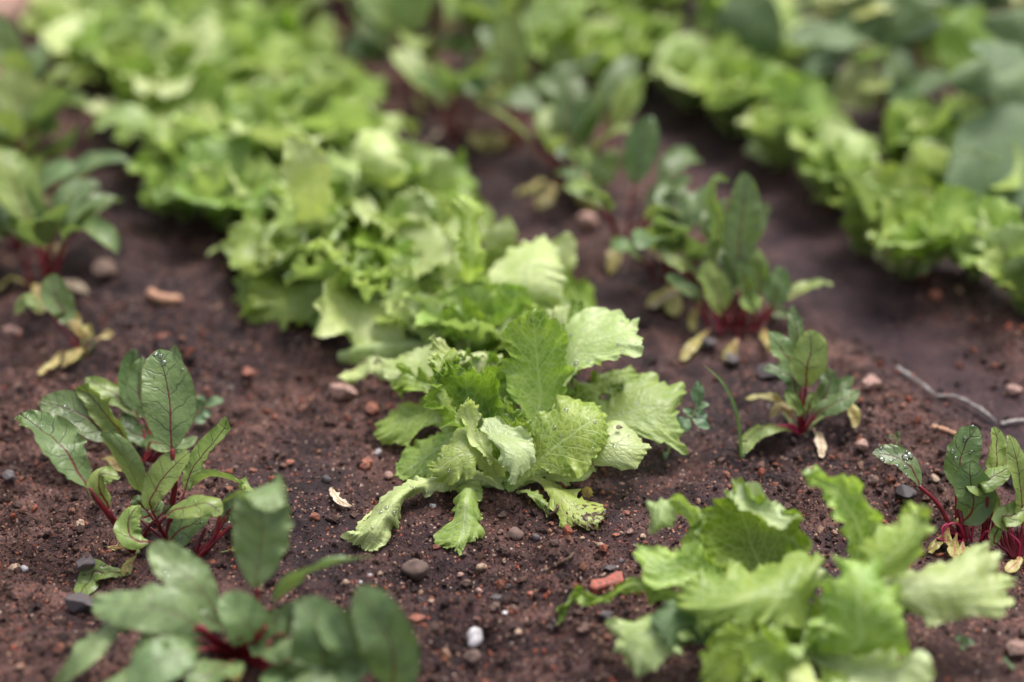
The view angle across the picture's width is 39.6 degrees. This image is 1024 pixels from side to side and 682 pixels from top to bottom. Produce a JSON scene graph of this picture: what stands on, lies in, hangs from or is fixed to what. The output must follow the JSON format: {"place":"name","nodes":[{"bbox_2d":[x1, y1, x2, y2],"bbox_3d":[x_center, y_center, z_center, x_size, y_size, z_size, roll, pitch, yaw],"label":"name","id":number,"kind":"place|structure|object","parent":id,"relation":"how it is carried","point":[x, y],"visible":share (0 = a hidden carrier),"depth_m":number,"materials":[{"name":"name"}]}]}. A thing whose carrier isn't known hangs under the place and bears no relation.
{"place":"outdoors","nodes":[
{"label":"outdoors","id":0,"kind":"place"},
{"bbox_2d":[0,0,29,22],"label":"path","id":1,"kind":"structure","parent":0,"point":[9,9],"depth_m":1.78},
{"bbox_2d":[0,0,1023,681],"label":"soil ground","id":2,"kind":"structure","parent":0,"point":[166,244],"depth_m":1.09,"materials":[{"name":"soil"}]},
{"bbox_2d":[2,469,15,480],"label":"pebble","id":3,"kind":"object","parent":2,"relation":"on","point":[8,475],"visible":1,"depth_m":0.98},
{"bbox_2d":[1,326,21,337],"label":"stone","id":4,"kind":"object","parent":2,"relation":"on","point":[10,331],"visible":1,"depth_m":1.15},
{"bbox_2d":[0,94,61,154],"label":"beet plant","id":5,"kind":"object","parent":2,"relation":"on","point":[28,147],"visible":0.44,"depth_m":1.32,"materials":[{"name":"green plant"}]},
{"bbox_2d":[0,14,90,148],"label":"beet plant","id":6,"kind":"object","parent":2,"relation":"on","point":[32,61],"visible":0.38,"depth_m":1.42,"materials":[{"name":"green plant"}]},
{"bbox_2d":[0,146,121,313],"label":"beet plant","id":7,"kind":"object","parent":2,"relation":"on","point":[76,205],"visible":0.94,"depth_m":1.19,"materials":[{"name":"green plant"}]},
{"bbox_2d":[14,274,113,374],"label":"beet plant","id":8,"kind":"object","parent":2,"relation":"on","point":[56,296],"visible":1,"depth_m":1.10,"materials":[{"name":"green plant"}]},
{"bbox_2d":[0,150,128,256],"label":"beet plant","id":9,"kind":"object","parent":2,"relation":"on","point":[66,169],"visible":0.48,"depth_m":1.25,"materials":[{"name":"green plant"}]},
{"bbox_2d":[65,592,92,612],"bbox_3d":[-0.264,0.161,0.872,0.019,0.011,0.012,-5,32,-8],"label":"stone","id":10,"kind":"object","parent":2,"relation":"on","point":[78,602],"visible":0.88,"depth_m":0.87,"materials":[{"name":"stone"}]},
{"bbox_2d":[21,0,138,55],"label":"lettuce plant","id":11,"kind":"object","parent":2,"relation":"on","point":[48,11],"visible":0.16,"depth_m":1.58,"materials":[{"name":"green plant"}]},
{"bbox_2d":[0,67,160,210],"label":"beet plant","id":12,"kind":"object","parent":2,"relation":"on","point":[21,90],"visible":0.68,"depth_m":1.33,"materials":[{"name":"green plant"}]},
{"bbox_2d":[75,554,95,570],"bbox_3d":[-0.271,0.141,0.901,0.012,0.009,0.010,-15,35,-22],"label":"stone","id":13,"kind":"object","parent":2,"relation":"on","point":[83,563],"visible":1,"depth_m":0.90,"materials":[{"name":"stone"}]},
{"bbox_2d":[14,409,170,594],"bbox_3d":[-0.266,0.093,0.915,0.071,0.090,0.097,-18,36,-26],"label":"beet plant","id":14,"kind":"object","parent":2,"relation":"on","point":[60,441],"visible":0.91,"depth_m":0.90,"materials":[{"name":"green plant"}]},
{"bbox_2d":[41,3,166,97],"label":"lettuce plant","id":15,"kind":"object","parent":2,"relation":"on","point":[78,32],"visible":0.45,"depth_m":1.53,"materials":[{"name":"green plant"}]},
{"bbox_2d":[91,258,116,278],"bbox_3d":[-0.346,-0.060,1.209,0.022,0.016,0.024,-21,38,-30],"label":"stone","id":16,"kind":"object","parent":2,"relation":"on","point":[103,268],"visible":1,"depth_m":1.20,"materials":[{"name":"stone"}]},
{"bbox_2d":[40,345,197,491],"bbox_3d":[-0.266,0.051,0.993,0.091,0.070,0.089,22,38,31],"label":"beet plant","id":17,"kind":"object","parent":2,"relation":"on","point":[84,408],"visible":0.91,"depth_m":0.98,"materials":[{"name":"green plant"}]},
{"bbox_2d":[86,18,221,120],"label":"lettuce plant","id":18,"kind":"object","parent":2,"relation":"on","point":[137,77],"visible":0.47,"depth_m":1.42,"materials":[{"name":"green plant"}]},
{"bbox_2d":[91,0,222,10],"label":"lettuce plant","id":19,"kind":"object","parent":2,"relation":"on","point":[215,5],"visible":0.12,"depth_m":1.60,"materials":[{"name":"green plant"}]},
{"bbox_2d":[145,288,181,305],"bbox_3d":[-0.287,-0.035,1.169,0.028,0.016,0.018,0,32,0],"label":"wood chip","id":20,"kind":"object","parent":2,"relation":"on","point":[154,295],"visible":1,"depth_m":1.17,"materials":[{"name":"wood"}]},
{"bbox_2d":[126,155,204,222],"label":"lettuce plant","id":21,"kind":"object","parent":2,"relation":"on","point":[159,175],"visible":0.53,"depth_m":1.30,"materials":[{"name":"green plant"}]},
{"bbox_2d":[113,349,230,575],"bbox_3d":[-0.216,0.077,0.908,0.070,0.114,0.090,0,32,0],"label":"beet plant","id":22,"kind":"object","parent":2,"relation":"on","point":[168,400],"visible":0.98,"depth_m":0.91,"materials":[{"name":"green plant"}]},
{"bbox_2d":[113,61,246,163],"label":"lettuce plant","id":23,"kind":"object","parent":2,"relation":"on","point":[193,112],"visible":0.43,"depth_m":1.37,"materials":[{"name":"green plant"}]},
{"bbox_2d":[133,0,236,40],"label":"lettuce plant","id":24,"kind":"object","parent":2,"relation":"on","point":[171,17],"visible":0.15,"depth_m":1.55,"materials":[{"name":"green plant"}]},
{"bbox_2d":[194,395,223,423],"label":"weed seedling","id":25,"kind":"object","parent":2,"relation":"on","point":[202,415],"visible":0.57,"depth_m":1.04,"materials":[{"name":"green plant"}]},
{"bbox_2d":[138,122,284,233],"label":"lettuce plant","id":26,"kind":"object","parent":2,"relation":"on","point":[225,185],"visible":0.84,"depth_m":1.26,"materials":[{"name":"green plant"}]},
{"bbox_2d":[188,469,252,557],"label":"beet plant","id":27,"kind":"object","parent":2,"relation":"on","point":[228,501],"visible":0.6,"depth_m":0.90,"materials":[{"name":"green plant"}]},
{"bbox_2d":[52,473,419,681],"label":"beet plant","id":28,"kind":"object","parent":2,"relation":"on","point":[373,633],"visible":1,"depth_m":0.79,"materials":[{"name":"green plant"}]},
{"bbox_2d":[171,21,320,82],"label":"lettuce plant","id":29,"kind":"object","parent":2,"relation":"on","point":[236,52],"visible":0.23,"depth_m":1.49,"materials":[{"name":"green plant"}]},
{"bbox_2d":[217,0,315,18],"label":"lettuce plant","id":30,"kind":"object","parent":2,"relation":"on","point":[269,5],"visible":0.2,"depth_m":1.66,"materials":[{"name":"green plant"}]},
{"bbox_2d":[213,58,344,120],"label":"lettuce plant","id":31,"kind":"object","parent":2,"relation":"on","point":[313,84],"visible":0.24,"depth_m":1.39,"materials":[{"name":"green plant"}]},
{"bbox_2d":[221,0,337,48],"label":"lettuce plant","id":32,"kind":"object","parent":2,"relation":"on","point":[322,29],"visible":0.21,"depth_m":1.57,"materials":[{"name":"green plant"}]},
{"bbox_2d":[207,134,357,330],"bbox_3d":[-0.185,-0.103,1.171,0.148,0.140,0.154,0,32,0],"label":"lettuce plant","id":33,"kind":"object","parent":2,"relation":"on","point":[262,254],"visible":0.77,"depth_m":1.16,"materials":[{"name":"green plant"}]},
{"bbox_2d":[218,92,383,166],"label":"lettuce plant","id":34,"kind":"object","parent":2,"relation":"on","point":[335,123],"visible":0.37,"depth_m":1.31,"materials":[{"name":"green plant"}]},
{"bbox_2d":[280,34,395,104],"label":"lettuce plant","id":35,"kind":"object","parent":2,"relation":"on","point":[358,83],"visible":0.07,"depth_m":1.50,"materials":[{"name":"green plant"}]},
{"bbox_2d":[329,487,353,507],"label":"dry leaf","id":36,"kind":"object","parent":2,"relation":"on","point":[334,494],"visible":1,"depth_m":0.94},
{"bbox_2d":[329,382,357,399],"bbox_3d":[-0.126,0.038,1.065,0.021,0.012,0.013,-5,32,-8],"label":"stone","id":37,"kind":"object","parent":2,"relation":"on","point":[341,391],"visible":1,"depth_m":1.06,"materials":[{"name":"stone"}]},
{"bbox_2d":[265,144,441,233],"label":"lettuce plant","id":38,"kind":"object","parent":2,"relation":"on","point":[346,185],"visible":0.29,"depth_m":1.24,"materials":[{"name":"green plant"}]},
{"bbox_2d":[274,0,435,38],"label":"beet plant","id":39,"kind":"object","parent":2,"relation":"on","point":[323,3],"visible":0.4,"depth_m":1.70,"materials":[{"name":"green plant"}]},
{"bbox_2d":[307,101,419,148],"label":"lettuce plant","id":40,"kind":"object","parent":2,"relation":"on","point":[393,124],"visible":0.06,"depth_m":1.38,"materials":[{"name":"green plant"}]},
{"bbox_2d":[283,212,453,344],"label":"lettuce plant","id":41,"kind":"object","parent":2,"relation":"on","point":[349,276],"visible":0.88,"depth_m":1.12,"materials":[{"name":"green plant"}]},
{"bbox_2d":[366,402,379,414],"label":"stone","id":42,"kind":"object","parent":2,"relation":"on","point":[372,408],"visible":1,"depth_m":1.05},
{"bbox_2d":[338,125,478,213],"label":"lettuce plant","id":43,"kind":"object","parent":2,"relation":"on","point":[381,153],"visible":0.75,"depth_m":1.26,"materials":[{"name":"green plant"}]},
{"bbox_2d":[344,0,476,111],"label":"beet plant","id":44,"kind":"object","parent":2,"relation":"on","point":[374,37],"visible":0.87,"depth_m":1.54,"materials":[{"name":"green plant"}]},
{"bbox_2d":[361,273,462,345],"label":"lettuce plant","id":45,"kind":"object","parent":2,"relation":"on","point":[408,283],"visible":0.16,"depth_m":1.12,"materials":[{"name":"green plant"}]},
{"bbox_2d":[401,559,428,580],"bbox_3d":[-0.061,0.144,0.895,0.017,0.014,0.012,0,32,0],"label":"stone","id":46,"kind":"object","parent":2,"relation":"on","point":[415,569],"visible":1,"depth_m":0.89,"materials":[{"name":"stone"}]},
{"bbox_2d":[344,186,495,276],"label":"lettuce plant","id":47,"kind":"object","parent":2,"relation":"on","point":[438,211],"visible":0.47,"depth_m":1.19,"materials":[{"name":"green plant"}]},
{"bbox_2d":[398,0,457,30],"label":"beet plant","id":48,"kind":"object","parent":2,"relation":"on","point":[451,24],"visible":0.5,"depth_m":1.72,"materials":[{"name":"green plant"}]},
{"bbox_2d":[338,275,552,384],"bbox_3d":[-0.048,-0.008,1.079,0.176,0.079,0.119,0,32,0],"label":"lettuce plant","id":49,"kind":"object","parent":2,"relation":"on","point":[474,315],"visible":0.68,"depth_m":1.08,"materials":[{"name":"green plant"}]},
{"bbox_2d":[390,43,528,152],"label":"beet plant","id":50,"kind":"object","parent":2,"relation":"on","point":[414,67],"visible":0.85,"depth_m":1.44,"materials":[{"name":"green plant"}]},
{"bbox_2d":[462,649,480,664],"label":"stone","id":51,"kind":"object","parent":2,"relation":"on","point":[472,657],"visible":1,"depth_m":0.83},
{"bbox_2d":[466,627,482,647],"bbox_3d":[-0.022,0.175,0.840,0.010,0.010,0.012,-5,32,-8],"label":"stone","id":52,"kind":"object","parent":2,"relation":"on","point":[474,637],"visible":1,"depth_m":0.84,"materials":[{"name":"white stone"}]},
{"bbox_2d":[443,0,568,102],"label":"beet plant","id":53,"kind":"object","parent":2,"relation":"on","point":[472,16],"visible":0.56,"depth_m":1.56,"materials":[{"name":"green plant"}]},
{"bbox_2d":[341,299,687,555],"bbox_3d":[0.007,0.045,0.962,0.234,0.101,0.196,0,32,0],"label":"lettuce plant","id":54,"kind":"object","parent":2,"relation":"on","point":[565,433],"visible":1,"depth_m":0.97,"materials":[{"name":"green plant"}]},
{"bbox_2d":[495,0,533,16],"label":"lettuce plant","id":55,"kind":"object","parent":2,"relation":"on","point":[523,5],"visible":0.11,"depth_m":1.73,"materials":[{"name":"green plant"}]},
{"bbox_2d":[508,527,523,540],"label":"stone","id":56,"kind":"object","parent":2,"relation":"on","point":[516,533],"visible":1,"depth_m":0.92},
{"bbox_2d":[441,193,595,310],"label":"lettuce plant","id":57,"kind":"object","parent":2,"relation":"on","point":[541,268],"visible":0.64,"depth_m":1.10,"materials":[{"name":"green plant"}]},
{"bbox_2d":[441,13,603,152],"bbox_3d":[0.007,-0.251,1.428,0.166,0.127,0.124,0,32,0],"label":"beet plant","id":58,"kind":"object","parent":2,"relation":"on","point":[510,51],"visible":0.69,"depth_m":1.44,"materials":[{"name":"green plant"}]},
{"bbox_2d":[477,75,631,210],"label":"beet plant","id":59,"kind":"object","parent":2,"relation":"on","point":[571,108],"visible":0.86,"depth_m":1.35,"materials":[{"name":"green plant"}]},
{"bbox_2d":[520,0,593,74],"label":"lettuce plant","id":60,"kind":"object","parent":2,"relation":"on","point":[555,49],"visible":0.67,"depth_m":1.56,"materials":[{"name":"green plant"}]},
{"bbox_2d":[534,0,639,20],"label":"lettuce plant","id":61,"kind":"object","parent":2,"relation":"on","point":[603,9],"visible":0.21,"depth_m":1.65,"materials":[{"name":"green plant"}]},
{"bbox_2d":[576,212,598,230],"bbox_3d":[0.069,-0.109,1.287,0.021,0.019,0.023,5,32,7],"label":"stone","id":62,"kind":"object","parent":2,"relation":"on","point":[587,221],"visible":1,"depth_m":1.28,"materials":[{"name":"stone"}]},
{"bbox_2d":[531,56,654,186],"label":"beet plant","id":63,"kind":"object","parent":2,"relation":"on","point":[619,104],"visible":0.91,"depth_m":1.38,"materials":[{"name":"green plant"}]},
{"bbox_2d":[590,571,623,594],"bbox_3d":[0.059,0.149,0.875,0.024,0.008,0.010,-12,34,-18],"label":"brick fragment","id":64,"kind":"object","parent":2,"relation":"on","point":[614,579],"visible":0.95,"depth_m":0.87,"materials":[{"name":"brick"}]},
{"bbox_2d":[577,17,659,84],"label":"lettuce plant","id":65,"kind":"object","parent":2,"relation":"on","point":[611,54],"visible":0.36,"depth_m":1.57,"materials":[{"name":"green plant"}]},
{"bbox_2d":[564,115,700,274],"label":"beet plant","id":66,"kind":"object","parent":2,"relation":"on","point":[641,147],"visible":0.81,"depth_m":1.23,"materials":[{"name":"green plant"}]},
{"bbox_2d":[587,9,691,83],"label":"lettuce plant","id":67,"kind":"object","parent":2,"relation":"on","point":[636,28],"visible":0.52,"depth_m":1.57,"materials":[{"name":"green plant"}]},
{"bbox_2d":[609,0,679,17],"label":"lettuce plant","id":68,"kind":"object","parent":2,"relation":"on","point":[645,6],"visible":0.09,"depth_m":1.69,"materials":[{"name":"green plant"}]},
{"bbox_2d":[611,182,724,316],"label":"beet plant","id":69,"kind":"object","parent":2,"relation":"on","point":[665,228],"visible":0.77,"depth_m":1.18,"materials":[{"name":"green plant"}]},
{"bbox_2d":[666,0,692,8],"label":"lettuce plant","id":70,"kind":"object","parent":2,"relation":"on","point":[681,4],"visible":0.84,"depth_m":1.80,"materials":[{"name":"green plant"}]},
{"bbox_2d":[650,32,715,109],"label":"lettuce plant","id":71,"kind":"object","parent":2,"relation":"on","point":[673,66],"visible":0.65,"depth_m":1.53,"materials":[{"name":"green plant"}]},
{"bbox_2d":[663,381,708,458],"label":"weed seedling","id":72,"kind":"object","parent":2,"relation":"on","point":[697,396],"visible":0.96,"depth_m":1.00,"materials":[{"name":"green plant"}]},
{"bbox_2d":[646,196,770,308],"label":"beet plant","id":73,"kind":"object","parent":2,"relation":"on","point":[693,249],"visible":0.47,"depth_m":1.17,"materials":[{"name":"green plant"}]},
{"bbox_2d":[701,337,716,348],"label":"stone","id":74,"kind":"object","parent":2,"relation":"on","point":[708,342],"visible":1,"depth_m":1.11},
{"bbox_2d":[705,366,749,457],"bbox_3d":[0.148,0.050,0.996,0.043,0.056,0.008,25,40,34],"label":"grass blade","id":75,"kind":"object","parent":2,"relation":"on","point":[741,454],"depth_m":0.99,"materials":[{"name":"green plant"}]},
{"bbox_2d":[726,352,740,364],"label":"stone","id":76,"kind":"object","parent":2,"relation":"on","point":[732,359],"visible":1,"depth_m":1.10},
{"bbox_2d":[685,33,788,135],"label":"lettuce plant","id":77,"kind":"object","parent":2,"relation":"on","point":[728,75],"visible":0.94,"depth_m":1.46,"materials":[{"name":"green plant"}]},
{"bbox_2d":[654,172,832,362],"bbox_3d":[0.185,-0.055,1.112,0.144,0.128,0.100,0,32,0],"label":"beet plant","id":78,"kind":"object","parent":2,"relation":"on","point":[738,228],"visible":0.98,"depth_m":1.13,"materials":[{"name":"green plant"}]},
{"bbox_2d":[693,0,797,39],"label":"lettuce plant","id":79,"kind":"object","parent":2,"relation":"on","point":[705,22],"visible":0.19,"depth_m":1.59,"materials":[{"name":"green plant"}]},
{"bbox_2d":[716,0,783,61],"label":"broad leaved plant","id":80,"kind":"object","parent":2,"relation":"on","point":[755,27],"visible":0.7,"depth_m":1.48,"materials":[{"name":"green plant"}]},
{"bbox_2d":[757,363,775,378],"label":"stone","id":81,"kind":"object","parent":2,"relation":"on","point":[762,373],"visible":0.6,"depth_m":1.08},
{"bbox_2d":[556,465,1016,681],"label":"lettuce plant","id":82,"kind":"object","parent":2,"relation":"on","point":[746,562],"visible":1,"depth_m":0.80,"materials":[{"name":"green plant"}]},
{"bbox_2d":[736,69,837,169],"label":"lettuce plant","id":83,"kind":"object","parent":2,"relation":"on","point":[801,104],"visible":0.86,"depth_m":1.38,"materials":[{"name":"green plant"}]},
{"bbox_2d":[776,12,817,70],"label":"lettuce plant","id":84,"kind":"object","parent":2,"relation":"on","point":[788,57],"visible":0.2,"depth_m":1.53,"materials":[{"name":"green plant"}]},
{"bbox_2d":[738,306,860,457],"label":"beet plant","id":85,"kind":"object","parent":2,"relation":"on","point":[801,354],"visible":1,"depth_m":1.01,"materials":[{"name":"green plant"}]},
{"bbox_2d":[788,110,883,206],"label":"lettuce plant","id":86,"kind":"object","parent":2,"relation":"on","point":[836,148],"visible":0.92,"depth_m":1.32,"materials":[{"name":"green plant"}]},
{"bbox_2d":[855,438,867,450],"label":"pebble","id":87,"kind":"object","parent":2,"relation":"on","point":[861,444],"visible":1,"depth_m":1.00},
{"bbox_2d":[862,374,880,389],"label":"stone","id":88,"kind":"object","parent":2,"relation":"on","point":[871,381],"visible":1,"depth_m":1.06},
{"bbox_2d":[828,161,935,255],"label":"lettuce plant","id":89,"kind":"object","parent":2,"relation":"on","point":[861,204],"visible":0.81,"depth_m":1.24,"materials":[{"name":"green plant"}]},
{"bbox_2d":[790,0,993,111],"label":"broad leaved plant","id":90,"kind":"object","parent":2,"relation":"on","point":[864,19],"visible":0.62,"depth_m":1.43,"materials":[{"name":"green plant"}]},
{"bbox_2d":[831,0,956,111],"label":"broad leaved plant","id":91,"kind":"object","parent":2,"relation":"on","point":[903,16],"visible":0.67,"depth_m":1.43,"materials":[{"name":"green plant"}]},
{"bbox_2d":[789,0,1023,110],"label":"broad leaved plant","id":92,"kind":"object","parent":2,"relation":"on","point":[999,55],"visible":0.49,"depth_m":1.40,"materials":[{"name":"green plant"}]},
{"bbox_2d":[896,484,916,499],"bbox_3d":[0.266,0.103,0.963,0.014,0.009,0.011,28,41,37],"label":"stone","id":93,"kind":"object","parent":2,"relation":"on","point":[905,492],"visible":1,"depth_m":0.96,"materials":[{"name":"stone"}]},
{"bbox_2d":[809,0,1023,60],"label":"broad leaved plant","id":94,"kind":"object","parent":2,"relation":"on","point":[826,11],"visible":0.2,"depth_m":1.62,"materials":[{"name":"green plant"}]},
{"bbox_2d":[864,183,982,279],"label":"lettuce plant","id":95,"kind":"object","parent":2,"relation":"on","point":[902,239],"visible":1,"depth_m":1.20,"materials":[{"name":"green plant"}]},
{"bbox_2d":[881,93,984,164],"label":"lettuce plant","id":96,"kind":"object","parent":2,"relation":"on","point":[909,124],"visible":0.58,"depth_m":1.35,"materials":[{"name":"green plant"}]},
{"bbox_2d":[929,289,943,301],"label":"pebble","id":97,"kind":"object","parent":2,"relation":"on","point":[936,295],"visible":1,"depth_m":1.18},
{"bbox_2d":[872,425,1009,557],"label":"beet plant","id":98,"kind":"object","parent":2,"relation":"on","point":[975,485],"visible":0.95,"depth_m":0.93,"materials":[{"name":"green plant"}]},
{"bbox_2d":[895,366,996,422],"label":"twig","id":99,"kind":"object","parent":2,"relation":"on","point":[980,409],"visible":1,"depth_m":1.05,"materials":[{"name":"wood"}]},
{"bbox_2d":[906,110,1022,189],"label":"lettuce plant","id":100,"kind":"object","parent":2,"relation":"on","point":[933,156],"visible":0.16,"depth_m":1.28,"materials":[{"name":"green plant"}]},
{"bbox_2d":[955,634,973,649],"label":"weed seedling","id":101,"kind":"object","parent":2,"relation":"on","point":[967,641],"visible":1,"depth_m":0.84,"materials":[{"name":"green plant"}]},
{"bbox_2d":[928,194,1023,279],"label":"lettuce plant","id":102,"kind":"object","parent":2,"relation":"on","point":[969,250],"visible":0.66,"depth_m":1.19,"materials":[{"name":"green plant"}]},
{"bbox_2d":[935,5,1023,208],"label":"broad leaved plant","id":103,"kind":"object","parent":2,"relation":"on","point":[997,128],"visible":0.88,"depth_m":1.32,"materials":[{"name":"green plant"}]},
{"bbox_2d":[976,223,1023,315],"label":"lettuce plant","id":104,"kind":"object","parent":2,"relation":"on","point":[1001,261],"visible":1,"depth_m":1.14,"materials":[{"name":"green plant"}]},
{"bbox_2d":[989,435,1023,572],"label":"beet plant","id":105,"kind":"object","parent":2,"relation":"on","point":[1006,517],"visible":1,"depth_m":0.91,"materials":[{"name":"green plant"}]},
{"bbox_2d":[1006,384,1021,395],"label":"stone","id":106,"kind":"object","parent":2,"relation":"on","point":[1012,389],"visible":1,"depth_m":1.07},
{"bbox_2d":[1006,639,1023,654],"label":"stone","id":107,"kind":"object","parent":2,"relation":"on","point":[1015,646],"visible":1,"depth_m":0.83,"materials":[{"name":"stone"}]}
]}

